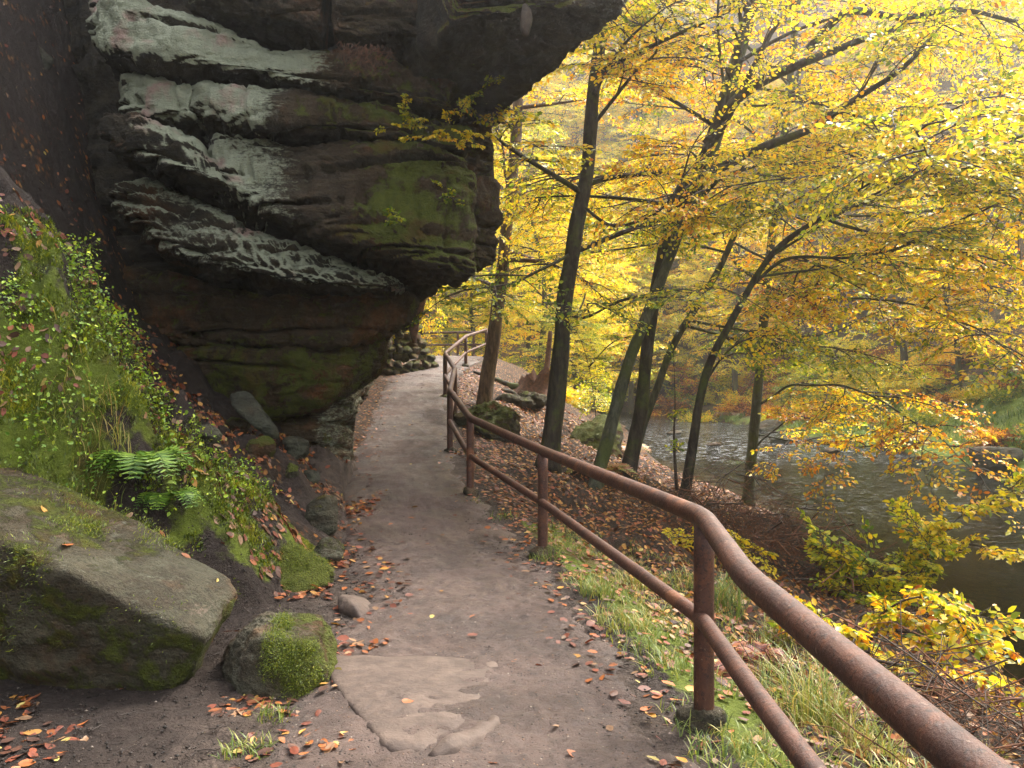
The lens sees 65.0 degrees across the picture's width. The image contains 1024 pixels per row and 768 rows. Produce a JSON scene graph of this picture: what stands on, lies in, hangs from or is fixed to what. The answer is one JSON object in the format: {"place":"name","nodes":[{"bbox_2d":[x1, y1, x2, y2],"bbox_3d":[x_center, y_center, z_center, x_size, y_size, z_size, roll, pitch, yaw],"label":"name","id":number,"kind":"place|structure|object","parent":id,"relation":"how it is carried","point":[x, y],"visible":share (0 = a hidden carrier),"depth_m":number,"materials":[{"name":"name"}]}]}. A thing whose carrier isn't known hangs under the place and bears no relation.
{"place":"outdoors","nodes":[
{"label":"outdoors","id":0,"kind":"place"},
{"bbox_2d":[269,356,700,767],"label":"path","id":1,"kind":"structure","parent":0,"point":[521,694],"depth_m":5.13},
{"bbox_2d":[0,0,1023,767],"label":"ground","id":2,"kind":"structure","parent":0,"point":[52,96],"depth_m":6.76,"materials":[{"name":"soil"}]},
{"bbox_2d":[34,294,101,470],"bbox_3d":[-3.098,-0.010,5.590,0.814,1.209,0.571,0,0,25],"label":"grass tuft","id":3,"kind":"object","parent":2,"relation":"on","point":[55,416],"visible":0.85,"depth_m":5.55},
{"bbox_2d":[63,413,118,506],"bbox_3d":[-2.891,0.690,5.453,0.393,0.983,0.370,0,0,30],"label":"grass tuft","id":4,"kind":"object","parent":2,"relation":"on","point":[86,447],"visible":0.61,"depth_m":5.47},
{"bbox_2d":[69,373,146,509],"bbox_3d":[-2.891,0.473,5.606,0.812,1.269,0.694,0,0,30],"label":"grass tuft","id":5,"kind":"object","parent":2,"relation":"on","point":[119,437],"visible":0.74,"depth_m":5.59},
{"bbox_2d":[0,460,239,690],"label":"boulder","id":6,"kind":"object","parent":2,"relation":"on","point":[110,599],"visible":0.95,"depth_m":4.21,"materials":[{"name":"stone"}]},
{"bbox_2d":[80,445,196,478],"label":"fern","id":7,"kind":"object","parent":2,"relation":"on","point":[139,462],"visible":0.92,"depth_m":5.46,"materials":[{"name":"green plant"}]},
{"bbox_2d":[0,198,282,516],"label":"bilberry cover","id":8,"kind":"object","parent":2,"relation":"on","point":[72,263],"visible":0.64,"depth_m":5.97,"materials":[{"name":"green plant"}]},
{"bbox_2d":[0,203,329,575],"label":"moss","id":9,"kind":"object","parent":2,"relation":"on","point":[243,516],"visible":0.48,"depth_m":5.95,"materials":[{"name":"green plant"}]},
{"bbox_2d":[134,485,205,509],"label":"fern","id":10,"kind":"object","parent":2,"relation":"on","point":[166,496],"visible":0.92,"depth_m":5.59,"materials":[{"name":"green plant"}]},
{"bbox_2d":[198,424,222,446],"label":"rock","id":11,"kind":"object","parent":2,"relation":"on","point":[213,429],"visible":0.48,"depth_m":6.83,"materials":[{"name":"stone"}]},
{"bbox_2d":[208,727,278,759],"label":"grass tuft","id":12,"kind":"object","parent":2,"relation":"on","point":[229,751],"visible":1,"depth_m":3.51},
{"bbox_2d":[230,391,278,438],"bbox_3d":[-2.926,0.355,9.157,0.622,0.550,0.630,0,0,0],"label":"rock","id":13,"kind":"object","parent":2,"relation":"on","point":[246,405],"visible":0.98,"depth_m":8.96,"materials":[{"name":"stone"}]},
{"bbox_2d":[245,436,275,456],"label":"rock","id":14,"kind":"object","parent":2,"relation":"on","point":[260,446],"visible":0.84,"depth_m":8.62,"materials":[{"name":"stone"}]},
{"bbox_2d":[246,694,295,724],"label":"grass tuft","id":15,"kind":"object","parent":2,"relation":"on","point":[268,713],"visible":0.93,"depth_m":3.85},
{"bbox_2d":[221,609,337,699],"bbox_3d":[-1.307,1.508,4.582,0.649,0.565,1.180,0,0,-18],"label":"boulder","id":16,"kind":"object","parent":2,"relation":"on","point":[285,655],"visible":0.93,"depth_m":4.18,"materials":[{"name":"stone"},{"name":"moss"}]},
{"bbox_2d":[282,436,309,459],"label":"rock","id":17,"kind":"object","parent":2,"relation":"on","point":[296,447],"visible":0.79,"depth_m":9.88,"materials":[{"name":"stone"}]},
{"bbox_2d":[279,541,334,592],"bbox_3d":[-1.721,1.463,6.546,0.643,0.405,0.894,0,0,0],"label":"boulder","id":18,"kind":"object","parent":2,"relation":"on","point":[302,568],"visible":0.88,"depth_m":6.31,"materials":[{"name":"plant"}]},
{"bbox_2d":[304,494,337,535],"bbox_3d":[-1.928,1.345,8.183,0.341,0.466,0.405,0,0,0],"label":"rock","id":19,"kind":"object","parent":2,"relation":"on","point":[321,513],"visible":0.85,"depth_m":8.04,"materials":[{"name":"stone"}]},
{"bbox_2d":[313,537,344,561],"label":"rock","id":20,"kind":"object","parent":2,"relation":"on","point":[329,548],"visible":0.92,"depth_m":7.14,"materials":[{"name":"stone"}]},
{"bbox_2d":[63,0,627,461],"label":"rock overhang","id":21,"kind":"object","parent":2,"relation":"on","point":[255,174],"visible":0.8,"depth_m":8.99,"materials":[{"name":"stone"}]},
{"bbox_2d":[333,41,401,81],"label":"hanging roots","id":22,"kind":"object","parent":21,"relation":"hanging from","point":[366,52],"visible":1,"depth_m":8.44,"materials":[{"name":"plant"}]},
{"bbox_2d":[375,93,428,135],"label":"rock plant","id":23,"kind":"object","parent":21,"relation":"attached to","point":[412,120],"visible":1,"depth_m":8.59,"materials":[{"name":"green plant"}]},
{"bbox_2d":[398,96,524,149],"bbox_3d":[-0.531,-2.744,8.611,1.350,0.570,0.379,0,0,0],"label":"rock plant","id":24,"kind":"object","parent":21,"relation":"attached to","point":[442,136],"visible":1,"depth_m":8.54,"materials":[{"name":"yellow plant"}]},
{"bbox_2d":[456,75,503,113],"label":"rock plant","id":25,"kind":"object","parent":21,"relation":"attached to","point":[478,94],"visible":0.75,"depth_m":8.70,"materials":[{"name":"green plant"}]},
{"bbox_2d":[520,3,532,36],"bbox_3d":[0.135,-3.387,7.482,0.116,0.310,0.124,0,0,0],"label":"wasp nest","id":26,"kind":"object","parent":21,"relation":"hanging from","point":[526,19],"visible":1,"depth_m":7.44,"materials":[{"name":"grey paper"}]},
{"bbox_2d":[338,595,369,617],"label":"boulder","id":27,"kind":"object","parent":2,"relation":"on","point":[353,606],"visible":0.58,"depth_m":5.57,"materials":[{"name":"stone"}]},
{"bbox_2d":[0,442,775,767],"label":"fallen leaves","id":28,"kind":"object","parent":2,"relation":"on","point":[308,694],"visible":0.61,"depth_m":4.04,"materials":[{"name":"orange plant"}]},
{"bbox_2d":[381,325,438,375],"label":"dry stone wall","id":29,"kind":"structure","parent":2,"relation":"on","point":[407,353],"depth_m":22.06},
{"bbox_2d":[330,655,499,756],"bbox_3d":[-0.578,1.661,4.009,1.065,0.284,1.302,0,0,0],"label":"flat rock","id":30,"kind":"object","parent":2,"relation":"on","point":[367,685],"visible":0.75,"depth_m":4.00,"materials":[{"name":"stone"}]},
{"bbox_2d":[421,269,535,358],"bbox_3d":[-1.781,-3.418,36.801,5.822,6.319,5.691,0,0,-32],"label":"background tree","id":31,"kind":"object","parent":2,"relation":"on","point":[457,314],"visible":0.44,"depth_m":36.18,"materials":[{"name":"yellow plant"}]},
{"bbox_2d":[424,148,539,355],"bbox_3d":[-3.413,-6.601,39.733,9.341,13.519,9.780,0,0,-14],"label":"background tree","id":32,"kind":"object","parent":2,"relation":"on","point":[477,327],"visible":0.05,"depth_m":39.28,"materials":[{"name":"yellow plant"}]},
{"bbox_2d":[454,399,521,442],"bbox_3d":[-0.424,0.739,15.089,1.196,0.936,1.651,0,0,-27],"label":"boulder","id":33,"kind":"object","parent":2,"relation":"on","point":[499,415],"visible":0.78,"depth_m":14.68,"materials":[{"name":"stone"}]},
{"bbox_2d":[0,2,1023,767],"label":"leaf litter","id":34,"kind":"object","parent":2,"relation":"on","point":[344,562],"visible":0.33,"depth_m":7.05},
{"bbox_2d":[496,389,546,408],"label":"boulder","id":35,"kind":"object","parent":2,"relation":"on","point":[527,399],"visible":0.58,"depth_m":19.33,"materials":[{"name":"stone"}]},
{"bbox_2d":[473,367,584,421],"bbox_3d":[0.448,0.286,21.992,3.001,1.600,2.844,0,0,33],"label":"broken stump","id":36,"kind":"object","parent":2,"relation":"on","point":[532,381],"visible":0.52,"depth_m":21.73,"materials":[{"name":"brown wood"}]},
{"bbox_2d":[492,84,565,199],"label":"background tree","id":37,"kind":"object","parent":2,"relation":"on","point":[526,153],"visible":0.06,"depth_m":72.12,"materials":[{"name":"yellow plant"}]},
{"bbox_2d":[392,37,677,404],"bbox_3d":[-0.260,-5.486,17.726,8.217,12.570,10.277,0,0,0],"label":"beech tree","id":38,"kind":"object","parent":2,"relation":"on","point":[487,377],"visible":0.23,"depth_m":17.40,"materials":[{"name":"yellow plant"}]},
{"bbox_2d":[475,210,599,369],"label":"background tree","id":39,"kind":"object","parent":2,"relation":"on","point":[528,338],"visible":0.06,"depth_m":53.98,"materials":[{"name":"yellow plant"}]},
{"bbox_2d":[466,119,642,371],"bbox_3d":[1.492,-5.315,36.130,8.303,12.017,8.694,0,0,33],"label":"background tree","id":40,"kind":"object","parent":2,"relation":"on","point":[497,176],"visible":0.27,"depth_m":35.80,"materials":[{"name":"yellow plant"}]},
{"bbox_2d":[493,58,615,221],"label":"background tree","id":41,"kind":"object","parent":2,"relation":"on","point":[556,108],"visible":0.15,"depth_m":71.28,"materials":[{"name":"yellow plant"}]},
{"bbox_2d":[492,40,639,205],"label":"background tree","id":42,"kind":"object","parent":2,"relation":"on","point":[571,126],"visible":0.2,"depth_m":75.11,"materials":[{"name":"yellow plant"}]},
{"bbox_2d":[508,285,628,395],"bbox_3d":[2.738,-1.742,33.862,4.878,5.416,4.990,0,0,-45],"label":"background tree","id":43,"kind":"object","parent":2,"relation":"on","point":[573,364],"visible":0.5,"depth_m":33.76,"materials":[{"name":"yellow plant"}]},
{"bbox_2d":[527,74,621,179],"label":"background tree","id":44,"kind":"object","parent":2,"relation":"on","point":[581,141],"visible":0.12,"depth_m":79.31,"materials":[{"name":"yellow plant"}]},
{"bbox_2d":[477,181,678,391],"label":"background tree","id":45,"kind":"object","parent":2,"relation":"on","point":[609,273],"visible":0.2,"depth_m":40.61,"materials":[{"name":"yellow plant"}]},
{"bbox_2d":[565,379,611,410],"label":"bush","id":46,"kind":"object","parent":2,"relation":"on","point":[572,400],"visible":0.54,"depth_m":27.42,"materials":[{"name":"yellow plant"}]},
{"bbox_2d":[570,413,624,458],"bbox_3d":[2.114,1.371,18.575,1.192,1.447,2.902,0,0,23],"label":"boulder","id":47,"kind":"object","parent":2,"relation":"on","point":[588,433],"visible":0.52,"depth_m":18.00,"materials":[{"name":"stone"}]},
{"bbox_2d":[519,210,679,413],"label":"background tree","id":48,"kind":"object","parent":2,"relation":"on","point":[623,353],"visible":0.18,"depth_m":48.77,"materials":[{"name":"yellow plant"}]},
{"bbox_2d":[567,565,633,602],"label":"grass tuft","id":49,"kind":"object","parent":2,"relation":"on","point":[589,587],"visible":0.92,"depth_m":6.08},
{"bbox_2d":[522,293,679,418],"bbox_3d":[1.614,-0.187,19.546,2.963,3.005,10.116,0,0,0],"label":"beech sapling","id":50,"kind":"object","parent":2,"relation":"on","point":[603,397],"visible":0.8,"depth_m":16.35,"materials":[{"name":"yellow plant"}]},
{"bbox_2d":[537,146,685,301],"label":"background tree","id":51,"kind":"object","parent":2,"relation":"on","point":[599,157],"visible":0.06,"depth_m":68.11,"materials":[{"name":"yellow plant"}]},
{"bbox_2d":[576,595,655,633],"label":"grass tuft","id":52,"kind":"object","parent":2,"relation":"on","point":[619,617],"visible":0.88,"depth_m":5.33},
{"bbox_2d":[571,41,686,162],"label":"background tree","id":53,"kind":"object","parent":2,"relation":"on","point":[650,115],"visible":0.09,"depth_m":82.57,"materials":[{"name":"yellow plant"}]},
{"bbox_2d":[575,247,684,367],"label":"background tree","id":54,"kind":"object","parent":2,"relation":"on","point":[635,294],"visible":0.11,"depth_m":64.97,"materials":[{"name":"yellow plant"}]},
{"bbox_2d":[566,182,711,412],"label":"background tree","id":55,"kind":"object","parent":2,"relation":"on","point":[631,396],"visible":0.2,"depth_m":61.06,"materials":[{"name":"yellow plant"}]},
{"bbox_2d":[576,51,703,241],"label":"background tree","id":56,"kind":"object","parent":2,"relation":"on","point":[615,147],"visible":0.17,"depth_m":73.17,"materials":[{"name":"yellow plant"}]},
{"bbox_2d":[405,0,898,472],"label":"beech tree","id":57,"kind":"object","parent":2,"relation":"on","point":[597,68],"visible":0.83,"depth_m":12.03,"materials":[{"name":"yellow plant"}]},
{"bbox_2d":[578,111,728,327],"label":"background tree","id":58,"kind":"object","parent":2,"relation":"on","point":[668,134],"visible":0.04,"depth_m":67.06,"materials":[{"name":"yellow plant"}]},
{"bbox_2d":[632,635,693,675],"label":"grass tuft","id":59,"kind":"object","parent":2,"relation":"on","point":[664,661],"visible":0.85,"depth_m":4.63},
{"bbox_2d":[654,392,692,413],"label":"bush","id":60,"kind":"object","parent":2,"relation":"on","point":[665,404],"visible":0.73,"depth_m":57.85,"materials":[{"name":"brown plant"}]},
{"bbox_2d":[664,341,686,489],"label":"young tree","id":61,"kind":"object","parent":2,"relation":"on","point":[674,440],"visible":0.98,"depth_m":13.74,"materials":[{"name":"brown plant"}]},
{"bbox_2d":[624,239,727,364],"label":"background tree","id":62,"kind":"object","parent":2,"relation":"on","point":[668,306],"visible":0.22,"depth_m":64.50,"materials":[{"name":"yellow plant"}]},
{"bbox_2d":[633,0,737,107],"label":"background tree","id":63,"kind":"object","parent":2,"relation":"on","point":[711,5],"visible":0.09,"depth_m":86.57,"materials":[{"name":"yellow plant"}]},
{"bbox_2d":[639,73,777,249],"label":"background tree","id":64,"kind":"object","parent":2,"relation":"on","point":[688,118],"visible":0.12,"depth_m":70.58,"materials":[{"name":"yellow plant"}]},
{"bbox_2d":[499,0,926,490],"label":"beech tree","id":65,"kind":"object","parent":2,"relation":"on","point":[604,451],"visible":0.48,"depth_m":13.30,"materials":[{"name":"yellow plant"}]},
{"bbox_2d":[418,328,1013,767],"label":"railing","id":66,"kind":"object","parent":2,"relation":"on","point":[932,734],"visible":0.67,"depth_m":3.02,"materials":[{"name":"metal"}]},
{"bbox_2d":[661,526,778,578],"bbox_3d":[2.360,2.114,10.218,1.983,0.532,0.967,0,0,0],"label":"beech sapling","id":67,"kind":"object","parent":2,"relation":"on","point":[687,537],"visible":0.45,"depth_m":10.14,"materials":[{"name":"plant"}]},
{"bbox_2d":[669,557,787,621],"bbox_3d":[1.806,1.700,6.838,0.944,0.606,1.310,0,0,38],"label":"grass tuft","id":68,"kind":"object","parent":2,"relation":"on","point":[722,596],"visible":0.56,"depth_m":6.82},
{"bbox_2d":[708,367,753,392],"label":"bush","id":69,"kind":"object","parent":2,"relation":"on","point":[722,386],"visible":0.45,"depth_m":55.86,"materials":[{"name":"orange plant"}]},
{"bbox_2d":[674,710,793,767],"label":"grass tuft","id":70,"kind":"object","parent":2,"relation":"on","point":[691,753],"visible":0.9,"depth_m":3.51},
{"bbox_2d":[677,227,801,370],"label":"background tree","id":71,"kind":"object","parent":2,"relation":"on","point":[743,287],"visible":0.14,"depth_m":58.49,"materials":[{"name":"yellow plant"}]},
{"bbox_2d":[652,201,834,394],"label":"background tree","id":72,"kind":"object","parent":2,"relation":"on","point":[736,368],"visible":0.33,"depth_m":51.38,"materials":[{"name":"yellow plant"}]},
{"bbox_2d":[714,386,773,411],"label":"bush","id":73,"kind":"object","parent":2,"relation":"on","point":[732,400],"visible":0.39,"depth_m":49.73,"materials":[{"name":"orange plant"}]},
{"bbox_2d":[477,55,1021,455],"bbox_3d":[4.280,-2.335,15.759,11.240,8.494,6.090,0,0,32],"label":"beech tree","id":74,"kind":"object","parent":2,"relation":"on","point":[789,346],"visible":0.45,"depth_m":15.31,"materials":[{"name":"yellow plant"}]},
{"bbox_2d":[686,58,821,250],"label":"background tree","id":75,"kind":"object","parent":2,"relation":"on","point":[777,82],"visible":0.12,"depth_m":66.33,"materials":[{"name":"yellow plant"}]},
{"bbox_2d":[499,0,1023,479],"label":"beech tree","id":76,"kind":"object","parent":2,"relation":"on","point":[907,40],"visible":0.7,"depth_m":12.96,"materials":[{"name":"yellow plant"}]},
{"bbox_2d":[734,641,789,664],"bbox_3d":[1.563,1.694,5.087,0.346,0.067,0.333,0,0,0],"label":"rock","id":77,"kind":"object","parent":2,"relation":"on","point":[750,651],"visible":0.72,"depth_m":5.02,"materials":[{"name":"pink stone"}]},
{"bbox_2d":[555,449,974,620],"bbox_3d":[3.505,2.207,11.347,6.477,2.644,4.893,0,0,0],"label":"brush pile","id":78,"kind":"object","parent":2,"relation":"on","point":[772,535],"visible":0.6,"depth_m":11.12,"materials":[{"name":"brown plant"}]},
{"bbox_2d":[710,68,823,228],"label":"background tree","id":79,"kind":"object","parent":2,"relation":"on","point":[731,126],"visible":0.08,"depth_m":69.10,"materials":[{"name":"yellow plant"}]},
{"bbox_2d":[537,519,1012,767],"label":"grass","id":80,"kind":"structure","parent":2,"relation":"on","point":[640,601],"depth_m":5.14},
{"bbox_2d":[740,636,814,696],"bbox_3d":[1.556,1.693,4.789,0.636,0.290,0.619,0,0,0],"label":"grass tuft","id":81,"kind":"object","parent":2,"relation":"on","point":[769,672],"visible":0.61,"depth_m":4.82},
{"bbox_2d":[735,612,833,655],"bbox_3d":[2.054,1.881,6.120,0.793,0.404,0.831,0,0,0],"label":"grass tuft","id":82,"kind":"object","parent":2,"relation":"on","point":[780,636],"visible":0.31,"depth_m":6.12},
{"bbox_2d":[583,80,1023,501],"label":"beech tree","id":83,"kind":"object","parent":2,"relation":"on","point":[968,154],"visible":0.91,"depth_m":11.26,"materials":[{"name":"yellow plant"}]},
{"bbox_2d":[594,0,1023,538],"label":"beech tree","id":84,"kind":"object","parent":2,"relation":"on","point":[880,434],"visible":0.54,"depth_m":14.45,"materials":[{"name":"yellow plant"}]},
{"bbox_2d":[779,396,858,423],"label":"bush","id":85,"kind":"object","parent":2,"relation":"on","point":[794,409],"visible":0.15,"depth_m":40.90,"materials":[{"name":"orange plant"}]},
{"bbox_2d":[770,319,887,419],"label":"background tree","id":86,"kind":"object","parent":2,"relation":"on","point":[837,375],"visible":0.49,"depth_m":41.83,"materials":[{"name":"yellow plant"}]},
{"bbox_2d":[715,633,945,736],"bbox_3d":[1.657,1.602,4.224,1.134,0.590,1.110,0,0,33],"label":"grass tuft","id":87,"kind":"object","parent":2,"relation":"on","point":[811,698],"visible":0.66,"depth_m":4.23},
{"bbox_2d":[783,688,918,767],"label":"grass tuft","id":88,"kind":"object","parent":2,"relation":"on","point":[869,736],"visible":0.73,"depth_m":3.95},
{"bbox_2d":[702,369,1023,466],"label":"bank grass","id":89,"kind":"structure","parent":2,"relation":"on","point":[799,422],"depth_m":32.90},
{"bbox_2d":[751,516,986,623],"bbox_3d":[4.648,2.598,10.971,3.026,1.303,3.490,0,0,0],"label":"brush pile","id":90,"kind":"object","parent":2,"relation":"on","point":[879,569],"visible":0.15,"depth_m":10.37,"materials":[{"name":"brown plant"}]},
{"bbox_2d":[714,598,1023,767],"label":"brush pile","id":91,"kind":"object","parent":2,"relation":"on","point":[962,701],"visible":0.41,"depth_m":4.82,"materials":[{"name":"brown plant"}]},
{"bbox_2d":[783,117,957,322],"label":"background tree","id":92,"kind":"object","parent":2,"relation":"on","point":[864,313],"visible":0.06,"depth_m":55.77,"materials":[{"name":"yellow plant"}]},
{"bbox_2d":[797,496,966,606],"bbox_3d":[4.572,2.116,10.078,2.093,1.471,1.452,0,0,0],"label":"beech sapling","id":93,"kind":"object","parent":2,"relation":"on","point":[890,581],"visible":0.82,"depth_m":9.90,"materials":[{"name":"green plant"}]},
{"bbox_2d":[820,0,951,134],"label":"background tree","id":94,"kind":"object","parent":2,"relation":"on","point":[878,68],"visible":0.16,"depth_m":63.94,"materials":[{"name":"yellow plant"}]},
{"bbox_2d":[808,0,973,97],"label":"background tree","id":95,"kind":"object","parent":2,"relation":"on","point":[830,58],"visible":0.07,"depth_m":69.59,"materials":[{"name":"yellow plant"}]},
{"bbox_2d":[767,584,1023,720],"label":"beech sapling","id":96,"kind":"object","parent":2,"relation":"on","point":[941,607],"visible":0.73,"depth_m":6.03,"materials":[{"name":"yellow plant"}]},
{"bbox_2d":[818,150,1008,393],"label":"background tree","id":97,"kind":"object","parent":2,"relation":"on","point":[904,352],"visible":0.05,"depth_m":44.43,"materials":[{"name":"yellow plant"}]},
{"bbox_2d":[886,406,948,426],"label":"bush","id":98,"kind":"object","parent":2,"relation":"on","point":[919,417],"visible":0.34,"depth_m":32.95,"materials":[{"name":"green plant"}]},
{"bbox_2d":[832,0,1005,108],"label":"background tree","id":99,"kind":"object","parent":2,"relation":"on","point":[922,53],"visible":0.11,"depth_m":66.78,"materials":[{"name":"yellow plant"}]},
{"bbox_2d":[890,365,950,394],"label":"bush","id":100,"kind":"object","parent":2,"relation":"on","point":[935,385],"visible":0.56,"depth_m":42.12,"materials":[{"name":"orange plant"}]},
{"bbox_2d":[859,240,1023,408],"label":"background tree","id":101,"kind":"object","parent":2,"relation":"on","point":[958,356],"visible":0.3,"depth_m":35.68,"materials":[{"name":"yellow plant"}]},
{"bbox_2d":[886,470,1023,593],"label":"beech sapling","id":102,"kind":"object","parent":2,"relation":"on","point":[1010,555],"visible":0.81,"depth_m":9.71,"materials":[{"name":"yellow plant"}]},
{"bbox_2d":[922,0,1023,143],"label":"background tree","id":103,"kind":"object","parent":2,"relation":"on","point":[987,25],"visible":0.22,"depth_m":52.78,"materials":[{"name":"yellow plant"}]},
{"bbox_2d":[961,420,1023,448],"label":"bush","id":104,"kind":"object","parent":2,"relation":"on","point":[1001,434],"visible":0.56,"depth_m":26.78,"materials":[{"name":"orange plant"}]},
{"bbox_2d":[968,446,1023,471],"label":"rock","id":105,"kind":"object","parent":2,"relation":"on","point":[1017,454],"visible":0.72,"depth_m":24.93,"materials":[{"name":"stone"}]},
{"bbox_2d":[978,383,1022,405],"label":"bush","id":106,"kind":"object","parent":2,"relation":"on","point":[999,396],"visible":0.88,"depth_m":32.97,"materials":[{"name":"green plant"}]},
{"bbox_2d":[606,412,1023,686],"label":"river","id":107,"kind":"structure","parent":0,"point":[986,583],"depth_m":20.54,"materials":[{"name":"liquid"}]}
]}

